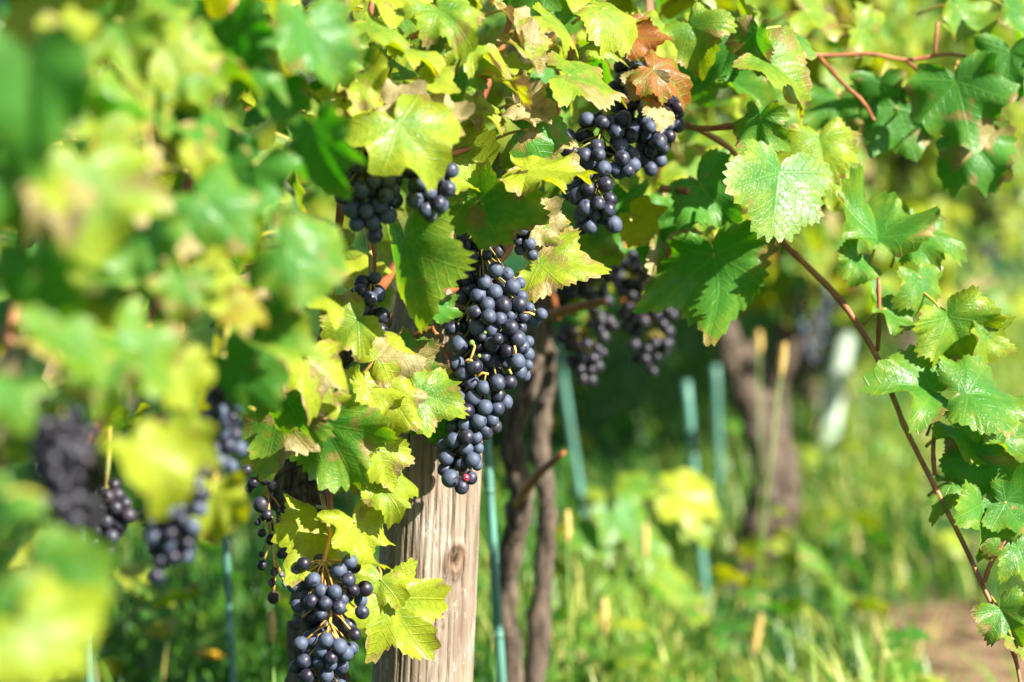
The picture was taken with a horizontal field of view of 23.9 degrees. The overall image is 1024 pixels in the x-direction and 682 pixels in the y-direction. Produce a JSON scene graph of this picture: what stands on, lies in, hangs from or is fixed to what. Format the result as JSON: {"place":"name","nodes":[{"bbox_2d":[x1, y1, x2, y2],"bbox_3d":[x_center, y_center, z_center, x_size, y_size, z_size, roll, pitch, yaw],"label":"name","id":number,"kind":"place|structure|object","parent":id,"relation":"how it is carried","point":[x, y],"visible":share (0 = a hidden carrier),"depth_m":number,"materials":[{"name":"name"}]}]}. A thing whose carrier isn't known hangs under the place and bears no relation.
{"place":"outdoors","nodes":[
{"label":"outdoors","id":0,"kind":"place"},
{"bbox_2d":[102,5,725,185],"label":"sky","id":1,"kind":"structure","parent":0,"point":[720,122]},
{"bbox_2d":[0,252,1023,681],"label":"grass","id":2,"kind":"structure","parent":0,"point":[864,660],"depth_m":4.34,"materials":[{"name":"green plant"}]},
{"bbox_2d":[0,186,1023,681],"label":"ground","id":3,"kind":"structure","parent":0,"point":[950,630],"depth_m":4.26,"materials":[{"name":"soil"}]},
{"bbox_2d":[0,61,121,299],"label":"grapevine","id":4,"kind":"object","parent":3,"relation":"on","point":[34,248],"depth_m":5.85,"materials":[{"name":"green plant"}]},
{"bbox_2d":[84,533,93,681],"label":"plant stake","id":5,"kind":"object","parent":3,"relation":"on","point":[88,678],"visible":0.02,"depth_m":2.00,"materials":[{"name":"teal plastic"}]},
{"bbox_2d":[0,91,310,417],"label":"grapevine","id":6,"kind":"object","parent":3,"relation":"on","point":[233,121],"visible":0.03,"depth_m":7.44,"materials":[{"name":"green plant"}]},
{"bbox_2d":[0,0,366,681],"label":"grapevine","id":7,"kind":"object","parent":3,"relation":"on","point":[104,218],"visible":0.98,"depth_m":1.31,"materials":[{"name":"green plant"}]},
{"bbox_2d":[29,349,110,533],"bbox_3d":[-0.228,0.049,1.247,0.043,0.120,0.051,0,4,0],"label":"grape bunch","id":8,"kind":"object","parent":7,"relation":"hanging from","point":[69,469],"visible":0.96,"depth_m":1.23,"materials":[{"name":"food"}]},
{"bbox_2d":[90,426,136,546],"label":"grape bunch","id":9,"kind":"object","parent":7,"relation":"hanging from","point":[112,527],"visible":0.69,"depth_m":1.73,"materials":[{"name":"food"}]},
{"bbox_2d":[137,408,209,584],"bbox_3d":[-0.201,0.088,1.452,0.046,0.117,0.042,-3,5,-39],"label":"grape bunch","id":10,"kind":"object","parent":7,"relation":"hanging from","point":[169,541],"visible":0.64,"depth_m":1.44,"materials":[{"name":"food"}]},
{"bbox_2d":[198,323,247,472],"bbox_3d":[-0.188,0.034,1.557,0.036,0.102,0.049,0,4,0],"label":"grape bunch","id":11,"kind":"object","parent":7,"relation":"hanging from","point":[228,438],"visible":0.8,"depth_m":1.54,"materials":[{"name":"food"}]},
{"bbox_2d":[167,651,251,681],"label":"yellow flower","id":12,"kind":"object","parent":3,"relation":"on","point":[214,654],"visible":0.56,"depth_m":3.21,"materials":[{"name":"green plant"}]},
{"bbox_2d":[217,468,236,681],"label":"plant stake","id":13,"kind":"object","parent":3,"relation":"on","point":[229,610],"visible":0.51,"depth_m":2.70,"materials":[{"name":"teal plastic"}]},
{"bbox_2d":[266,610,277,681],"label":"foxtail grass","id":14,"kind":"structure","parent":3,"relation":"on","point":[271,626],"depth_m":2.50,"materials":[{"name":"plant"}]},
{"bbox_2d":[138,0,407,251],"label":"grapevine","id":15,"kind":"object","parent":3,"relation":"on","point":[325,210],"visible":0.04,"depth_m":8.45,"materials":[{"name":"green plant"}]},
{"bbox_2d":[303,2,513,331],"bbox_3d":[-0.479,-0.818,9.644,0.877,1.876,1.850,1,4,12],"label":"grapevine","id":16,"kind":"object","parent":3,"relation":"on","point":[385,234],"visible":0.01,"depth_m":9.67,"materials":[{"name":"green plant"}]},
{"bbox_2d":[372,288,482,681],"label":"wooden post","id":17,"kind":"object","parent":3,"relation":"on","point":[434,532],"visible":0.39,"depth_m":2.11,"materials":[{"name":"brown wood"}]},
{"bbox_2d":[41,0,816,681],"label":"grapevine","id":18,"kind":"object","parent":3,"relation":"on","point":[331,426],"visible":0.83,"depth_m":1.94,"materials":[{"name":"green plant"}]},
{"bbox_2d":[241,464,286,603],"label":"grape bunch","id":19,"kind":"object","parent":18,"relation":"hanging from","point":[261,505],"visible":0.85,"depth_m":2.10,"materials":[{"name":"food"}]},
{"bbox_2d":[286,493,372,681],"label":"grape bunch","id":20,"kind":"object","parent":18,"relation":"hanging from","point":[329,654],"visible":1,"depth_m":1.96,"materials":[{"name":"blue food"}]},
{"bbox_2d":[334,146,403,243],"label":"grape bunch","id":21,"kind":"object","parent":18,"relation":"hanging from","point":[373,203],"visible":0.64,"depth_m":1.83,"materials":[{"name":"food"}]},
{"bbox_2d":[350,227,389,330],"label":"grape bunch","id":22,"kind":"object","parent":18,"relation":"hanging from","point":[368,292],"visible":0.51,"depth_m":2.01,"materials":[{"name":"food"}]},
{"bbox_2d":[403,96,458,222],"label":"grape bunch","id":23,"kind":"object","parent":18,"relation":"hanging from","point":[419,196],"visible":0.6,"depth_m":1.83,"materials":[{"name":"food"}]},
{"bbox_2d":[436,232,547,494],"bbox_3d":[-0.021,-0.006,2.026,0.087,0.268,0.075,3,5,35],"label":"grape bunch","id":24,"kind":"object","parent":18,"relation":"hanging from","point":[495,294],"visible":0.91,"depth_m":2.01,"materials":[{"name":"food"}]},
{"bbox_2d":[513,230,538,260],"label":"grape bunch","id":25,"kind":"object","parent":18,"relation":"attached to","point":[523,242],"visible":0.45,"depth_m":2.03,"materials":[{"name":"food"}]},
{"bbox_2d":[560,63,640,234],"bbox_3d":[0.075,-0.167,2.102,0.068,0.151,0.066,2,4,26],"label":"grape bunch","id":26,"kind":"object","parent":18,"relation":"attached to","point":[596,208],"visible":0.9,"depth_m":2.09,"materials":[{"name":"food"}]},
{"bbox_2d":[402,0,569,237],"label":"grapevine","id":27,"kind":"object","parent":3,"relation":"on","point":[471,92],"visible":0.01,"depth_m":11.33,"materials":[{"name":"green plant"}]},
{"bbox_2d":[483,396,505,681],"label":"plant stake","id":28,"kind":"object","parent":3,"relation":"on","point":[494,564],"visible":0.84,"depth_m":2.55,"materials":[{"name":"teal plastic"}]},
{"bbox_2d":[2,328,1023,681],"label":"weeds","id":29,"kind":"object","parent":3,"relation":"on","point":[152,614],"visible":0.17,"depth_m":3.65,"materials":[{"name":"green plant"}]},
{"bbox_2d":[97,0,1023,218],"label":"woodland","id":30,"kind":"object","parent":3,"relation":"on","point":[234,111],"visible":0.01,"depth_m":46.46,"materials":[{"name":"green plant"}]},
{"bbox_2d":[513,101,608,183],"bbox_3d":[0.436,-1.114,14.151,0.867,1.876,1.870,1,4,10],"label":"grapevine","id":31,"kind":"object","parent":3,"relation":"on","point":[581,104],"depth_m":13.87,"materials":[{"name":"green plant"}]},
{"bbox_2d":[479,7,643,252],"bbox_3d":[0.139,-1.024,12.687,0.851,1.883,1.938,1,4,12],"label":"grapevine","id":32,"kind":"object","parent":3,"relation":"on","point":[506,139],"visible":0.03,"depth_m":12.40,"materials":[{"name":"green plant"}]},
{"bbox_2d":[483,510,652,681],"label":"foxtail grass","id":33,"kind":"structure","parent":3,"relation":"on","point":[567,521],"depth_m":3.00,"materials":[{"name":"yellow plant"}]},
{"bbox_2d":[555,343,589,567],"bbox_3d":[0.115,0.227,4.300,0.088,0.447,0.015,2,4,23],"label":"plant stake","id":34,"kind":"object","parent":3,"relation":"on","point":[570,431],"visible":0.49,"depth_m":4.29,"materials":[{"name":"teal plastic"}]},
{"bbox_2d":[599,597,608,644],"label":"foxtail grass","id":35,"kind":"structure","parent":3,"relation":"on","point":[603,610],"depth_m":3.30,"materials":[{"name":"yellow plant"}]},
{"bbox_2d":[557,491,670,616],"bbox_3d":[0.152,0.356,3.606,0.172,0.259,0.083,0,4,0],"label":"young vine shoot","id":36,"kind":"object","parent":3,"relation":"on","point":[586,532],"visible":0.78,"depth_m":3.59,"materials":[{"name":"green plant"}]},
{"bbox_2d":[226,0,1023,681],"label":"grapevine","id":37,"kind":"object","parent":3,"relation":"on","point":[694,54],"visible":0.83,"depth_m":2.21,"materials":[{"name":"green plant"}]},
{"bbox_2d":[556,265,621,386],"bbox_3d":[0.084,-0.052,2.756,0.078,0.210,0.078,2,4,23],"label":"grape bunch","id":38,"kind":"object","parent":37,"relation":"hanging from","point":[600,323],"visible":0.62,"depth_m":2.75,"materials":[{"name":"food"}]},
{"bbox_2d":[611,249,677,376],"bbox_3d":[0.160,-0.054,2.852,0.091,0.194,0.078,0,4,0],"label":"grape bunch","id":39,"kind":"object","parent":37,"relation":"hanging from","point":[630,288],"visible":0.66,"depth_m":2.84,"materials":[{"name":"food"}]},
{"bbox_2d":[608,12,685,175],"bbox_3d":[0.121,-0.221,2.158,0.070,0.148,0.063,1,4,10],"label":"grape bunch","id":40,"kind":"object","parent":37,"relation":"hanging from","point":[653,158],"visible":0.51,"depth_m":2.15,"materials":[{"name":"food"}]},
{"bbox_2d":[596,559,708,619],"bbox_3d":[0.209,0.407,3.602,0.169,0.158,0.076,0,4,0],"label":"young vine shoot","id":41,"kind":"object","parent":3,"relation":"on","point":[673,574],"visible":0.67,"depth_m":3.60,"materials":[{"name":"green plant"}]},
{"bbox_2d":[620,524,691,643],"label":"foxtail grass","id":42,"kind":"structure","parent":3,"relation":"on","point":[645,545],"depth_m":3.50,"materials":[{"name":"yellow plant"}]},
{"bbox_2d":[613,468,720,620],"bbox_3d":[0.239,0.339,3.707,0.170,0.280,0.093,-1,4,-12],"label":"young vine shoot","id":43,"kind":"object","parent":3,"relation":"on","point":[689,507],"visible":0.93,"depth_m":3.70,"materials":[{"name":"yellow plant"}]},
{"bbox_2d":[681,380,710,612],"bbox_3d":[0.306,0.267,4.000,0.060,0.406,0.017,3,5,36],"label":"plant stake","id":44,"kind":"object","parent":3,"relation":"on","point":[693,464],"visible":0.55,"depth_m":3.99,"materials":[{"name":"teal plastic"}]},
{"bbox_2d":[485,0,943,592],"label":"grapevine","id":45,"kind":"object","parent":3,"relation":"on","point":[739,362],"visible":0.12,"depth_m":4.24,"materials":[{"name":"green plant"}]},
{"bbox_2d":[711,365,723,535],"bbox_3d":[0.419,0.230,4.900,0.018,0.361,0.044,-2,4,-31],"label":"plant stake","id":46,"kind":"object","parent":3,"relation":"on","point":[717,415],"visible":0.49,"depth_m":4.89,"materials":[{"name":"teal plastic"}]},
{"bbox_2d":[617,342,858,681],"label":"foxtail grass","id":47,"kind":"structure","parent":3,"relation":"on","point":[782,357],"depth_m":3.42,"materials":[{"name":"yellow plant"}]},
{"bbox_2d":[750,613,764,678],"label":"foxtail grass","id":48,"kind":"structure","parent":3,"relation":"on","point":[755,637],"depth_m":3.40,"materials":[{"name":"yellow plant"}]},
{"bbox_2d":[711,330,853,614],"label":"foxtail grass","id":49,"kind":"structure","parent":3,"relation":"on","point":[758,341],"depth_m":4.01,"materials":[{"name":"green plant"}]},
{"bbox_2d":[568,0,1023,428],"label":"grapevine","id":50,"kind":"object","parent":3,"relation":"on","point":[774,298],"visible":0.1,"depth_m":5.28,"materials":[{"name":"green plant"}]},
{"bbox_2d":[790,262,835,364],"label":"grape bunch","id":51,"kind":"object","parent":50,"relation":"hanging from","point":[808,339],"visible":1,"depth_m":4.90,"materials":[{"name":"food"}]},
{"bbox_2d":[813,320,854,461],"bbox_3d":[0.806,0.095,6.000,0.147,0.496,0.058,-1,4,-20],"label":"plant stake","id":52,"kind":"object","parent":3,"relation":"on","point":[837,374],"visible":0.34,"depth_m":5.98,"materials":[{"name":"white plastic"}]},
{"bbox_2d":[684,0,1023,428],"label":"grapevine","id":53,"kind":"object","parent":3,"relation":"on","point":[893,180],"visible":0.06,"depth_m":6.45,"materials":[{"name":"green plant"}]},
{"bbox_2d":[890,153,917,185],"bbox_3d":[1.009,-0.484,6.201,0.080,0.171,0.074,0,4,0],"label":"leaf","id":54,"kind":"object","parent":53,"relation":"hanging from","point":[908,177],"visible":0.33,"depth_m":6.19,"materials":[{"name":"green plant"}]},
{"bbox_2d":[783,11,1023,401],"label":"grapevine","id":55,"kind":"object","parent":3,"relation":"on","point":[825,349],"visible":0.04,"depth_m":7.44,"materials":[{"name":"green plant"}]},
{"bbox_2d":[880,31,1023,353],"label":"grapevine","id":56,"kind":"object","parent":3,"relation":"on","point":[884,328],"depth_m":9.63,"materials":[{"name":"green plant"}]},
{"bbox_2d":[889,31,1023,358],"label":"grapevine","id":57,"kind":"object","parent":3,"relation":"on","point":[972,253],"visible":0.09,"depth_m":8.70,"materials":[{"name":"green plant"}]},
{"bbox_2d":[970,188,1016,264],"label":"grape bunch","id":58,"kind":"object","parent":57,"relation":"attached to","point":[988,249],"visible":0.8,"depth_m":8.60,"materials":[{"name":"green food"}]},
{"bbox_2d":[966,208,1023,254],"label":"grapevine","id":59,"kind":"object","parent":3,"relation":"on","point":[1014,214],"depth_m":10.56,"materials":[{"name":"green plant"}]},
{"bbox_2d":[982,199,1021,231],"bbox_3d":[2.146,-1.057,12.131,1.120,2.024,1.587,1,4,11],"label":"grapevine","id":60,"kind":"object","parent":3,"relation":"on","point":[1018,203],"depth_m":11.80,"materials":[{"name":"green plant"}]},
{"bbox_2d":[1008,214,1021,226],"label":"grapevine","id":61,"kind":"object","parent":3,"relation":"on","point":[1016,221],"visible":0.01,"depth_m":16.65,"materials":[{"name":"green plant"}]}
]}

